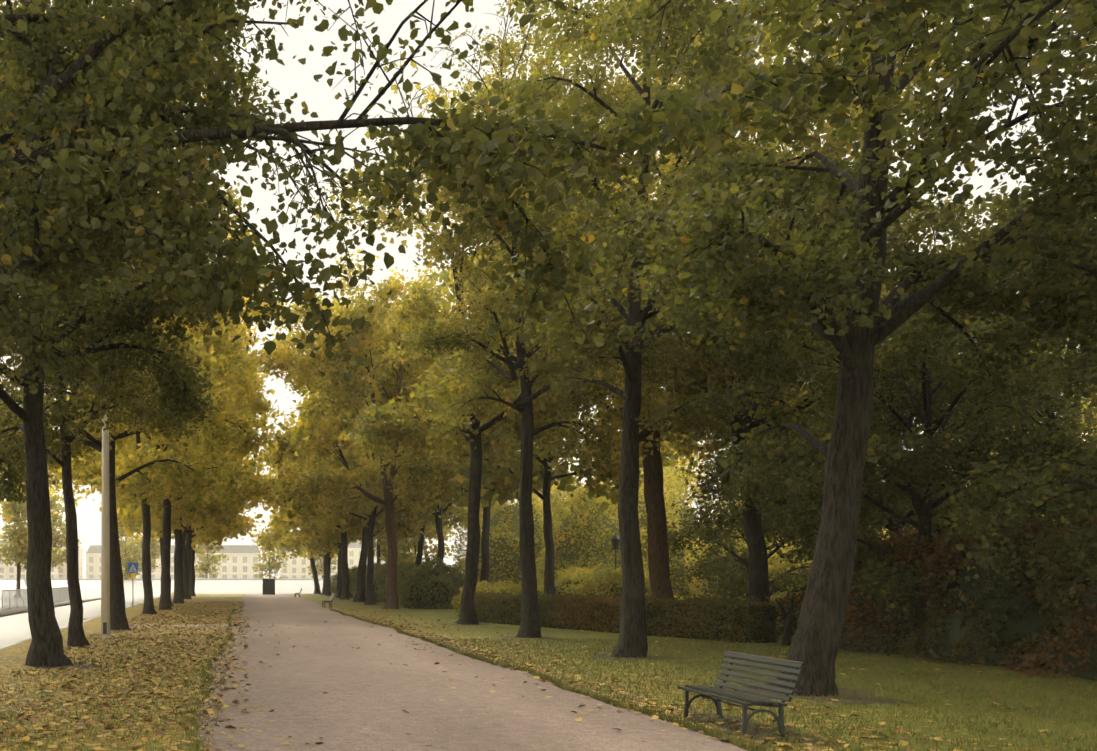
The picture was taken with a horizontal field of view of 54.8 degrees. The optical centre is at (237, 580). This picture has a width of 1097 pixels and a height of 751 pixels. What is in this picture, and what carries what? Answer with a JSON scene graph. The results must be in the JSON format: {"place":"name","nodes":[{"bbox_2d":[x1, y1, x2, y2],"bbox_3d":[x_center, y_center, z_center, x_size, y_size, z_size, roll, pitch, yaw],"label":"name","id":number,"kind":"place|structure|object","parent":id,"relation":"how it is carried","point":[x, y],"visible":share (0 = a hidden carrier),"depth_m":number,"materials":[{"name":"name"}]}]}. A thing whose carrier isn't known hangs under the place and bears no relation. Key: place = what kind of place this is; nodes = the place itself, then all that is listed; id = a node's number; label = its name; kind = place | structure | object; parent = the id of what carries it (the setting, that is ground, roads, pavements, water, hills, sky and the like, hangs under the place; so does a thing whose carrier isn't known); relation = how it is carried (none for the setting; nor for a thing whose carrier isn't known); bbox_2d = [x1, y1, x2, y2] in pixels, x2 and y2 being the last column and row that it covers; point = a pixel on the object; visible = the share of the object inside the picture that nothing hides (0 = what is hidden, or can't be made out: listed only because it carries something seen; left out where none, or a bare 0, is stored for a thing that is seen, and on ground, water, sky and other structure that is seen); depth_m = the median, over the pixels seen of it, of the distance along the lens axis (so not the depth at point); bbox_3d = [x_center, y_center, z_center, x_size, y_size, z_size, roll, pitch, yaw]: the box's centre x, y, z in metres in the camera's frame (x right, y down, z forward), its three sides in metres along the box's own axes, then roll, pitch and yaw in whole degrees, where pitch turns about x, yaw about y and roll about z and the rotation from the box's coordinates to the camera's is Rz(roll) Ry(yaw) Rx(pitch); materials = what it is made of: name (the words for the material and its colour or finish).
{"place":"outdoors","nodes":[
{"label":"outdoors","id":0,"kind":"place"},
{"bbox_2d":[15,525,57,577],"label":"building","id":1,"kind":"structure","parent":0,"point":[52,574],"depth_m":351.88,"materials":[{"name":"paint"}]},
{"bbox_2d":[0,540,82,577],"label":"building","id":2,"kind":"structure","parent":0,"point":[11,573],"depth_m":396.24,"materials":[{"name":"paint"}]},
{"bbox_2d":[0,594,100,616],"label":"median paving","id":3,"kind":"structure","parent":0,"point":[86,598],"depth_m":61.25,"materials":[{"name":"grey concrete"}]},
{"bbox_2d":[2,587,68,609],"bbox_3d":[-12.852,1.118,67.044,0.060,1.180,30.084,0,0,-2],"label":"median railing","id":4,"kind":"object","parent":3,"relation":"on","point":[65,594],"visible":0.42,"depth_m":58.01,"materials":[{"name":"metal"}]},
{"bbox_2d":[0,594,159,646],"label":"road","id":5,"kind":"structure","parent":0,"point":[17,632],"depth_m":44.72,"materials":[{"name":"grey asphalt"}]},
{"bbox_2d":[85,545,260,577],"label":"building","id":6,"kind":"structure","parent":0,"point":[95,567],"depth_m":360.16,"materials":[{"name":"paint"}]},
{"bbox_2d":[129,624,240,626],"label":"side path","id":7,"kind":"structure","parent":0,"point":[200,625],"depth_m":36.84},
{"bbox_2d":[278,541,413,577],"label":"building","id":8,"kind":"structure","parent":0,"point":[300,565],"depth_m":404.57,"materials":[{"name":"paint"}]},
{"bbox_2d":[195,594,748,750],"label":"gravel path","id":9,"kind":"structure","parent":0,"point":[315,719],"depth_m":13.67,"materials":[{"name":"beige gravel"}]},
{"bbox_2d":[262,579,274,594],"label":"green cabinet","id":10,"kind":"object","parent":9,"relation":"on","point":[267,589],"visible":0.88,"depth_m":115.38,"materials":[{"name":"green metal"}]},
{"bbox_2d":[0,594,1096,750],"bbox_3d":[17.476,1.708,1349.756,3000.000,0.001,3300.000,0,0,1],"label":"ground","id":11,"kind":"structure","parent":0,"point":[483,631],"depth_m":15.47,"materials":[{"name":"green plant"}]},
{"bbox_2d":[0,466,60,596],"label":"tree","id":12,"kind":"object","parent":11,"relation":"on","point":[14,550],"visible":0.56,"depth_m":95.54,"materials":[{"name":"yellow plant"}]},
{"bbox_2d":[22,484,81,568],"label":"tree","id":13,"kind":"object","parent":11,"relation":"on","point":[62,541],"visible":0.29,"depth_m":129.80,"materials":[{"name":"green plant"}]},
{"bbox_2d":[45,306,109,637],"bbox_3d":[-4.915,-3.212,28.853,2.400,9.840,0.300,0,0,1],"label":"lamp pole","id":14,"kind":"object","parent":11,"relation":"on","point":[105,572],"visible":0.48,"depth_m":28.74,"materials":[{"name":"metal"}]},
{"bbox_2d":[0,596,159,649],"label":"kerb","id":15,"kind":"structure","parent":11,"relation":"on","point":[9,645],"depth_m":26.18,"materials":[{"name":"stone"}]},
{"bbox_2d":[0,593,173,686],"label":"sidewalk","id":16,"kind":"structure","parent":11,"relation":"on","point":[12,655],"depth_m":23.00,"materials":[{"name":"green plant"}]},
{"bbox_2d":[0,1,210,646],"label":"tree","id":17,"kind":"object","parent":11,"relation":"on","point":[123,393],"visible":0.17,"depth_m":25.02,"materials":[{"name":"green plant"}]},
{"bbox_2d":[128,563,137,606],"bbox_3d":[-6.243,0.333,58.848,0.600,2.750,0.083,0,0,-4],"label":"crossing sign","id":18,"kind":"object","parent":11,"relation":"on","point":[132,570],"visible":0.92,"depth_m":58.82,"materials":[{"name":"metal"}]},
{"bbox_2d":[118,521,152,579],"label":"tree","id":19,"kind":"object","parent":11,"relation":"on","point":[123,544],"visible":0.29,"depth_m":159.03,"materials":[{"name":"green plant"}]},
{"bbox_2d":[123,532,160,571],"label":"tree","id":20,"kind":"object","parent":11,"relation":"on","point":[155,550],"visible":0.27,"depth_m":185.42,"materials":[{"name":"yellow plant"}]},
{"bbox_2d":[0,5,292,629],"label":"tree","id":21,"kind":"object","parent":11,"relation":"on","point":[118,617],"visible":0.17,"depth_m":34.17,"materials":[{"name":"yellow plant"}]},
{"bbox_2d":[0,0,306,667],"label":"tree","id":22,"kind":"object","parent":11,"relation":"on","point":[124,322],"visible":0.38,"depth_m":20.11,"materials":[{"name":"green plant"}]},
{"bbox_2d":[49,321,262,605],"bbox_3d":[-5.665,-9.694,63.839,13.533,23.143,16.396,0,0,30],"label":"tree","id":23,"kind":"object","parent":11,"relation":"on","point":[175,520],"visible":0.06,"depth_m":63.90,"materials":[{"name":"yellow plant"}]},
{"bbox_2d":[0,580,322,593],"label":"wall","id":24,"kind":"structure","parent":11,"relation":"on","point":[257,585],"depth_m":135.89,"materials":[{"name":"concrete"}]},
{"bbox_2d":[7,574,319,579],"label":"bridge railing","id":25,"kind":"object","parent":24,"relation":"on","point":[200,576],"visible":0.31,"depth_m":178.44,"materials":[{"name":"grey paint"}]},
{"bbox_2d":[0,578,331,579],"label":"bridge parapet","id":26,"kind":"structure","parent":24,"relation":"on","point":[173,579],"depth_m":178.94,"materials":[{"name":"grey paint"}]},
{"bbox_2d":[47,262,276,613],"bbox_3d":[-4.334,-8.284,49.324,13.043,20.254,14.120,0,0,-27],"label":"tree","id":27,"kind":"object","parent":11,"relation":"on","point":[134,459],"visible":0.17,"depth_m":46.41,"materials":[{"name":"yellow plant"}]},
{"bbox_2d":[93,375,271,603],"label":"tree","id":28,"kind":"object","parent":11,"relation":"on","point":[178,597],"visible":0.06,"depth_m":71.63,"materials":[{"name":"yellow plant"}]},
{"bbox_2d":[48,228,321,609],"bbox_3d":[-4.108,-8.768,56.260,17.362,21.206,14.620,0,0,1],"label":"tree","id":29,"kind":"object","parent":11,"relation":"on","point":[285,364],"visible":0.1,"depth_m":54.36,"materials":[{"name":"yellow plant"}]},
{"bbox_2d":[99,372,274,542],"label":"tree","id":30,"kind":"object","parent":11,"relation":"on","point":[220,522],"depth_m":79.41,"materials":[{"name":"yellow plant"}]},
{"bbox_2d":[123,503,251,592],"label":"tree","id":31,"kind":"object","parent":11,"relation":"on","point":[219,534],"visible":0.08,"depth_m":95.64,"materials":[{"name":"yellow plant"}]},
{"bbox_2d":[117,412,276,598],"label":"tree","id":32,"kind":"object","parent":11,"relation":"on","point":[185,580],"depth_m":87.69,"materials":[{"name":"yellow plant"}]},
{"bbox_2d":[195,539,229,577],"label":"tree","id":33,"kind":"object","parent":11,"relation":"on","point":[212,560],"visible":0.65,"depth_m":185.28,"materials":[{"name":"green plant"}]},
{"bbox_2d":[171,454,261,595],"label":"tree","id":34,"kind":"object","parent":11,"relation":"on","point":[192,576],"visible":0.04,"depth_m":103.58,"materials":[{"name":"yellow plant"}]},
{"bbox_2d":[252,530,287,577],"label":"tree","id":35,"kind":"object","parent":11,"relation":"on","point":[270,565],"visible":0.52,"depth_m":187.27,"materials":[{"name":"green plant"}]},
{"bbox_2d":[253,463,354,593],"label":"tree","id":36,"kind":"object","parent":11,"relation":"on","point":[277,535],"visible":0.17,"depth_m":119.52,"materials":[{"name":"yellow plant"}]},
{"bbox_2d":[248,389,386,597],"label":"tree","id":37,"kind":"object","parent":11,"relation":"on","point":[316,543],"visible":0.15,"depth_m":93.34,"materials":[{"name":"yellow plant"}]},
{"bbox_2d":[302,552,337,577],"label":"tree","id":38,"kind":"object","parent":11,"relation":"on","point":[335,555],"visible":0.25,"depth_m":186.15,"materials":[{"name":"green plant"}]},
{"bbox_2d":[259,391,384,595],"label":"tree","id":39,"kind":"object","parent":11,"relation":"on","point":[278,522],"visible":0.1,"depth_m":103.52,"materials":[{"name":"yellow plant"}]},
{"bbox_2d":[245,333,404,599],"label":"tree","id":40,"kind":"object","parent":11,"relation":"on","point":[346,580],"visible":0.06,"depth_m":85.45,"materials":[{"name":"yellow plant"}]},
{"bbox_2d":[269,528,385,594],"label":"tree","id":41,"kind":"object","parent":11,"relation":"on","point":[297,541],"visible":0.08,"depth_m":111.85,"materials":[{"name":"yellow plant"}]},
{"bbox_2d":[322,593,334,607],"bbox_3d":[5.638,1.256,60.801,0.700,0.908,1.900,0,0,1],"label":"bench","id":42,"kind":"object","parent":11,"relation":"on","point":[326,601],"visible":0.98,"depth_m":60.33,"materials":[{"name":"paint"}]},
{"bbox_2d":[330,570,349,594],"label":"shrub belt","id":43,"kind":"object","parent":11,"relation":"on","point":[334,581],"visible":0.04,"depth_m":113.08,"materials":[{"name":"green plant"}]},
{"bbox_2d":[332,565,357,592],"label":"shrub belt","id":44,"kind":"object","parent":11,"relation":"on","point":[355,568],"visible":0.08,"depth_m":106.50,"materials":[{"name":"green plant"}]},
{"bbox_2d":[336,567,375,597],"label":"shrub belt","id":45,"kind":"object","parent":11,"relation":"on","point":[353,580],"visible":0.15,"depth_m":94.48,"materials":[{"name":"green plant"}]},
{"bbox_2d":[283,358,454,601],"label":"tree","id":46,"kind":"object","parent":11,"relation":"on","point":[406,526],"visible":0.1,"depth_m":76.41,"materials":[{"name":"yellow plant"}]},
{"bbox_2d":[350,562,398,597],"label":"shrub belt","id":47,"kind":"object","parent":11,"relation":"on","point":[354,586],"visible":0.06,"depth_m":89.40,"materials":[{"name":"green plant"}]},
{"bbox_2d":[260,294,499,604],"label":"tree","id":48,"kind":"object","parent":11,"relation":"on","point":[297,441],"visible":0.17,"depth_m":67.59,"materials":[{"name":"yellow plant"}]},
{"bbox_2d":[269,249,492,608],"bbox_3d":[8.140,-8.468,57.737,14.568,20.741,11.770,0,0,-31],"label":"tree","id":49,"kind":"object","parent":11,"relation":"on","point":[337,386],"visible":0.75,"depth_m":55.65,"materials":[{"name":"yellow plant"}]},
{"bbox_2d":[362,564,403,601],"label":"shrub belt","id":50,"kind":"object","parent":11,"relation":"on","point":[379,579],"visible":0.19,"depth_m":76.57,"materials":[{"name":"green plant"}]},
{"bbox_2d":[374,532,416,563],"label":"tree","id":51,"kind":"object","parent":11,"relation":"on","point":[378,552],"depth_m":117.78,"materials":[{"name":"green plant"}]},
{"bbox_2d":[376,562,433,603],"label":"shrub belt","id":52,"kind":"object","parent":11,"relation":"on","point":[405,574],"visible":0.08,"depth_m":71.09,"materials":[{"name":"green plant"}]},
{"bbox_2d":[373,519,459,564],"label":"tree","id":53,"kind":"object","parent":11,"relation":"on","point":[412,544],"visible":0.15,"depth_m":116.20,"materials":[{"name":"green plant"}]},
{"bbox_2d":[401,520,434,536],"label":"tree","id":54,"kind":"object","parent":11,"relation":"on","point":[429,527],"depth_m":108.44,"materials":[{"name":"green plant"}]},
{"bbox_2d":[360,413,491,565],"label":"tree","id":55,"kind":"object","parent":11,"relation":"on","point":[460,517],"visible":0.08,"depth_m":91.39,"materials":[{"name":"green plant"}]},
{"bbox_2d":[397,554,464,608],"bbox_3d":[12.087,0.087,59.590,5.065,3.334,5.033,0,0,1],"label":"round shrub","id":56,"kind":"object","parent":11,"relation":"on","point":[431,588],"visible":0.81,"depth_m":58.52,"materials":[{"name":"green plant"}]},
{"bbox_2d":[398,564,464,605],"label":"shrub belt","id":57,"kind":"object","parent":11,"relation":"on","point":[412,571],"visible":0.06,"depth_m":65.46,"materials":[{"name":"green plant"}]},
{"bbox_2d":[394,401,519,561],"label":"tree","id":58,"kind":"object","parent":11,"relation":"on","point":[441,548],"depth_m":78.30,"materials":[{"name":"green plant"}]},
{"bbox_2d":[314,23,624,624],"bbox_3d":[9.348,-9.321,37.812,12.879,22.398,15.525,0,0,1],"label":"tree","id":59,"kind":"object","parent":11,"relation":"on","point":[411,421],"visible":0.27,"depth_m":37.69,"materials":[{"name":"yellow plant"}]},
{"bbox_2d":[384,323,560,581],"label":"tree","id":60,"kind":"object","parent":11,"relation":"on","point":[485,543],"visible":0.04,"depth_m":64.51,"materials":[{"name":"green plant"}]},
{"bbox_2d":[34,623,914,745],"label":"soil patches","id":61,"kind":"object","parent":11,"relation":"on","point":[753,732],"visible":0.42,"depth_m":13.87,"materials":[{"name":"brown soil"}]},
{"bbox_2d":[677,651,805,736],"bbox_3d":[5.795,1.296,11.395,0.637,0.827,1.729,0,0,1],"label":"bench","id":62,"kind":"object","parent":61,"relation":"on","point":[720,692],"visible":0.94,"depth_m":11.20,"materials":[{"name":"paint"}]},
{"bbox_2d":[0,0,954,400],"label":"tree","id":63,"kind":"object","parent":11,"relation":"on","point":[154,222],"visible":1,"depth_m":10.07,"materials":[{"name":"green plant"}]},
{"bbox_2d":[451,580,515,615],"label":"shrub","id":64,"kind":"object","parent":11,"relation":"on","point":[486,585],"visible":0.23,"depth_m":45.89,"materials":[{"name":"green plant"}]},
{"bbox_2d":[459,580,543,593],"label":"shrub","id":65,"kind":"object","parent":11,"relation":"on","point":[517,588],"visible":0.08,"depth_m":52.86,"materials":[{"name":"green plant"}]},
{"bbox_2d":[449,442,554,569],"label":"tree","id":66,"kind":"object","parent":11,"relation":"on","point":[482,516],"visible":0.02,"depth_m":103.08,"materials":[{"name":"green plant"}]},
{"bbox_2d":[449,490,556,584],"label":"bush","id":67,"kind":"object","parent":11,"relation":"on","point":[512,549],"visible":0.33,"depth_m":84.88,"materials":[{"name":"green plant"}]},
{"bbox_2d":[415,256,678,596],"bbox_3d":[16.031,-8.607,51.022,14.044,20.967,13.862,0,0,1],"label":"tree","id":68,"kind":"object","parent":11,"relation":"on","point":[510,476],"visible":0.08,"depth_m":50.04,"materials":[{"name":"green plant"}]},
{"bbox_2d":[0,600,1096,750],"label":"fallen leaves","id":69,"kind":"object","parent":11,"relation":"on","point":[151,706],"visible":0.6,"depth_m":16.57,"materials":[{"name":"yellow plant"}]},
{"bbox_2d":[392,0,714,637],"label":"tree","id":70,"kind":"object","parent":11,"relation":"on","point":[449,335],"visible":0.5,"depth_m":29.07,"materials":[{"name":"green plant"}]},
{"bbox_2d":[536,469,584,525],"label":"tree","id":71,"kind":"object","parent":11,"relation":"on","point":[561,512],"visible":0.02,"depth_m":92.10,"materials":[{"name":"green plant"}]},
{"bbox_2d":[537,566,605,595],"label":"shrub","id":72,"kind":"object","parent":11,"relation":"on","point":[569,586],"visible":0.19,"depth_m":60.70,"materials":[{"name":"green plant"}]},
{"bbox_2d":[519,470,649,586],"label":"bush","id":73,"kind":"object","parent":11,"relation":"on","point":[576,519],"visible":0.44,"depth_m":71.61,"materials":[{"name":"green plant"}]},
{"bbox_2d":[611,533,619,569],"bbox_3d":[19.887,-0.393,51.614,0.499,4.202,0.576,0,0,1],"label":"park lamp","id":74,"kind":"object","parent":11,"relation":"on","point":[615,539],"visible":0.71,"depth_m":51.51,"materials":[{"name":"black metal"}]},
{"bbox_2d":[474,588,779,642],"bbox_3d":[12.138,1.072,33.582,1.335,1.554,14.637,0,0,-17],"label":"clipped hedge","id":75,"kind":"object","parent":11,"relation":"on","point":[669,618],"visible":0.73,"depth_m":29.75,"materials":[{"name":"green plant"}]},
{"bbox_2d":[573,564,683,599],"bbox_3d":[19.459,0.470,49.719,6.339,2.586,6.062,0,0,1],"label":"shrub","id":76,"kind":"object","parent":11,"relation":"on","point":[613,585],"visible":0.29,"depth_m":48.79,"materials":[{"name":"green plant"}]},
{"bbox_2d":[472,72,819,598],"bbox_3d":[15.807,-8.149,36.441,14.160,19.931,12.899,0,0,1],"label":"tree","id":77,"kind":"object","parent":11,"relation":"on","point":[657,513],"visible":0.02,"depth_m":36.47,"materials":[{"name":"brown plant"}]},
{"bbox_2d":[593,467,701,599],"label":"bush","id":78,"kind":"object","parent":11,"relation":"on","point":[674,563],"visible":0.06,"depth_m":76.84,"materials":[{"name":"green plant"}]},
{"bbox_2d":[592,425,702,502],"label":"tree","id":79,"kind":"object","parent":11,"relation":"on","point":[680,464],"visible":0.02,"depth_m":94.48,"materials":[{"name":"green plant"}]},
{"bbox_2d":[609,451,713,596],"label":"bush","id":80,"kind":"object","parent":11,"relation":"on","point":[681,502],"visible":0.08,"depth_m":89.17,"materials":[{"name":"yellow plant"}]},
{"bbox_2d":[491,0,854,657],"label":"tree","id":81,"kind":"object","parent":11,"relation":"on","point":[633,618],"visible":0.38,"depth_m":21.57,"materials":[{"name":"green plant"}]},
{"bbox_2d":[683,485,771,598],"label":"bush","id":82,"kind":"object","parent":11,"relation":"on","point":[701,586],"visible":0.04,"depth_m":70.85,"materials":[{"name":"green plant"}]},
{"bbox_2d":[623,342,885,601],"bbox_3d":[22.289,-6.114,41.204,10.554,16.082,10.543,0,0,1],"label":"tree","id":83,"kind":"object","parent":11,"relation":"on","point":[705,532],"visible":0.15,"depth_m":39.90,"materials":[{"name":"green plant"}]},
{"bbox_2d":[719,544,813,619],"bbox_3d":[25.374,0.087,43.567,7.654,3.356,7.146,0,0,1],"label":"shrub","id":84,"kind":"object","parent":11,"relation":"on","point":[777,565],"visible":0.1,"depth_m":42.69,"materials":[{"name":"green plant"}]},
{"bbox_2d":[775,599,793,646],"bbox_3d":[14.090,1.118,25.337,0.426,1.259,0.245,0,0,1],"label":"trunk","id":85,"kind":"object","parent":11,"relation":"on","point":[786,639],"visible":0.92,"depth_m":25.25,"materials":[{"name":"brown plant"}]},
{"bbox_2d":[771,540,811,577],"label":"tree","id":86,"kind":"object","parent":11,"relation":"on","point":[784,551],"depth_m":47.48,"materials":[{"name":"yellow plant"}]},
{"bbox_2d":[607,0,982,602],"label":"tree","id":87,"kind":"object","parent":11,"relation":"on","point":[759,588],"visible":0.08,"depth_m":28.36,"materials":[{"name":"green plant"}]},
{"bbox_2d":[736,490,888,580],"bbox_3d":[33.505,-1.988,57.389,7.496,7.581,8.248,0,0,1],"label":"bush","id":88,"kind":"object","parent":11,"relation":"on","point":[781,548],"visible":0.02,"depth_m":56.16,"materials":[{"name":"green plant"}]},
{"bbox_2d":[576,0,1096,696],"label":"tree","id":89,"kind":"object","parent":11,"relation":"on","point":[782,296],"visible":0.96,"depth_m":14.40,"materials":[{"name":"green plant"}]},
{"bbox_2d":[774,525,932,635],"bbox_3d":[18.865,0.025,28.507,6.009,3.384,5.849,0,0,1],"label":"bush","id":90,"kind":"object","parent":11,"relation":"on","point":[797,605],"visible":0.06,"depth_m":29.55,"materials":[{"name":"green plant"}]},
{"bbox_2d":[705,192,1096,621],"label":"tree","id":91,"kind":"object","parent":11,"relation":"on","point":[917,457],"visible":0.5,"depth_m":21.87,"materials":[{"name":"green plant"}]},
{"bbox_2d":[710,0,1096,244],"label":"tree","id":92,"kind":"object","parent":11,"relation":"on","point":[960,109],"visible":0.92,"depth_m":10.38,"materials":[{"name":"green plant"}]},
{"bbox_2d":[720,191,1096,594],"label":"tree","id":93,"kind":"object","parent":11,"relation":"on","point":[906,509],"visible":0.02,"depth_m":33.52,"materials":[{"name":"green plant"}]},
{"bbox_2d":[838,521,979,654],"bbox_3d":[16.702,0.139,24.043,5.611,3.165,5.930,0,0,1],"label":"bush","id":94,"kind":"object","parent":11,"relation":"on","point":[864,619],"visible":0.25,"depth_m":23.10,"materials":[{"name":"green plant"}]},
{"bbox_2d":[874,508,1084,556],"bbox_3d":[19.985,-0.242,25.528,6.521,3.909,7.381,0,0,1],"label":"bush","id":95,"kind":"object","parent":11,"relation":"on","point":[907,535],"visible":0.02,"depth_m":27.36,"materials":[{"name":"green plant"}]},
{"bbox_2d":[884,275,1096,527],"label":"tree","id":96,"kind":"object","parent":11,"relation":"on","point":[1089,424],"visible":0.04,"depth_m":26.63,"materials":[{"name":"green plant"}]},
{"bbox_2d":[887,509,1096,668],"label":"bush","id":97,"kind":"object","parent":11,"relation":"on","point":[987,650],"visible":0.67,"depth_m":19.99,"materials":[{"name":"green plant"}]},
{"bbox_2d":[932,55,1096,589],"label":"tree","id":98,"kind":"object","parent":11,"relation":"on","point":[1035,501],"visible":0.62,"depth_m":16.48,"materials":[{"name":"green plant"}]},
{"bbox_2d":[960,387,1096,462],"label":"tree","id":99,"kind":"object","parent":11,"relation":"on","point":[1041,422],"depth_m":71.57,"materials":[{"name":"green plant"}]},
{"bbox_2d":[991,338,1096,487],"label":"tree","id":100,"kind":"object","parent":11,"relation":"on","point":[1083,418],"depth_m":59.64,"materials":[{"name":"green plant"}]},
{"bbox_2d":[998,522,1096,681],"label":"bush","id":101,"kind":"object","parent":11,"relation":"on","point":[1084,653],"visible":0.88,"depth_m":17.44,"materials":[{"name":"green plant"}]},
{"bbox_2d":[1015,272,1096,486],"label":"tree","id":102,"kind":"object","parent":11,"relation":"on","point":[1085,401],"visible":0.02,"depth_m":31.02,"materials":[{"name":"green plant"}]},
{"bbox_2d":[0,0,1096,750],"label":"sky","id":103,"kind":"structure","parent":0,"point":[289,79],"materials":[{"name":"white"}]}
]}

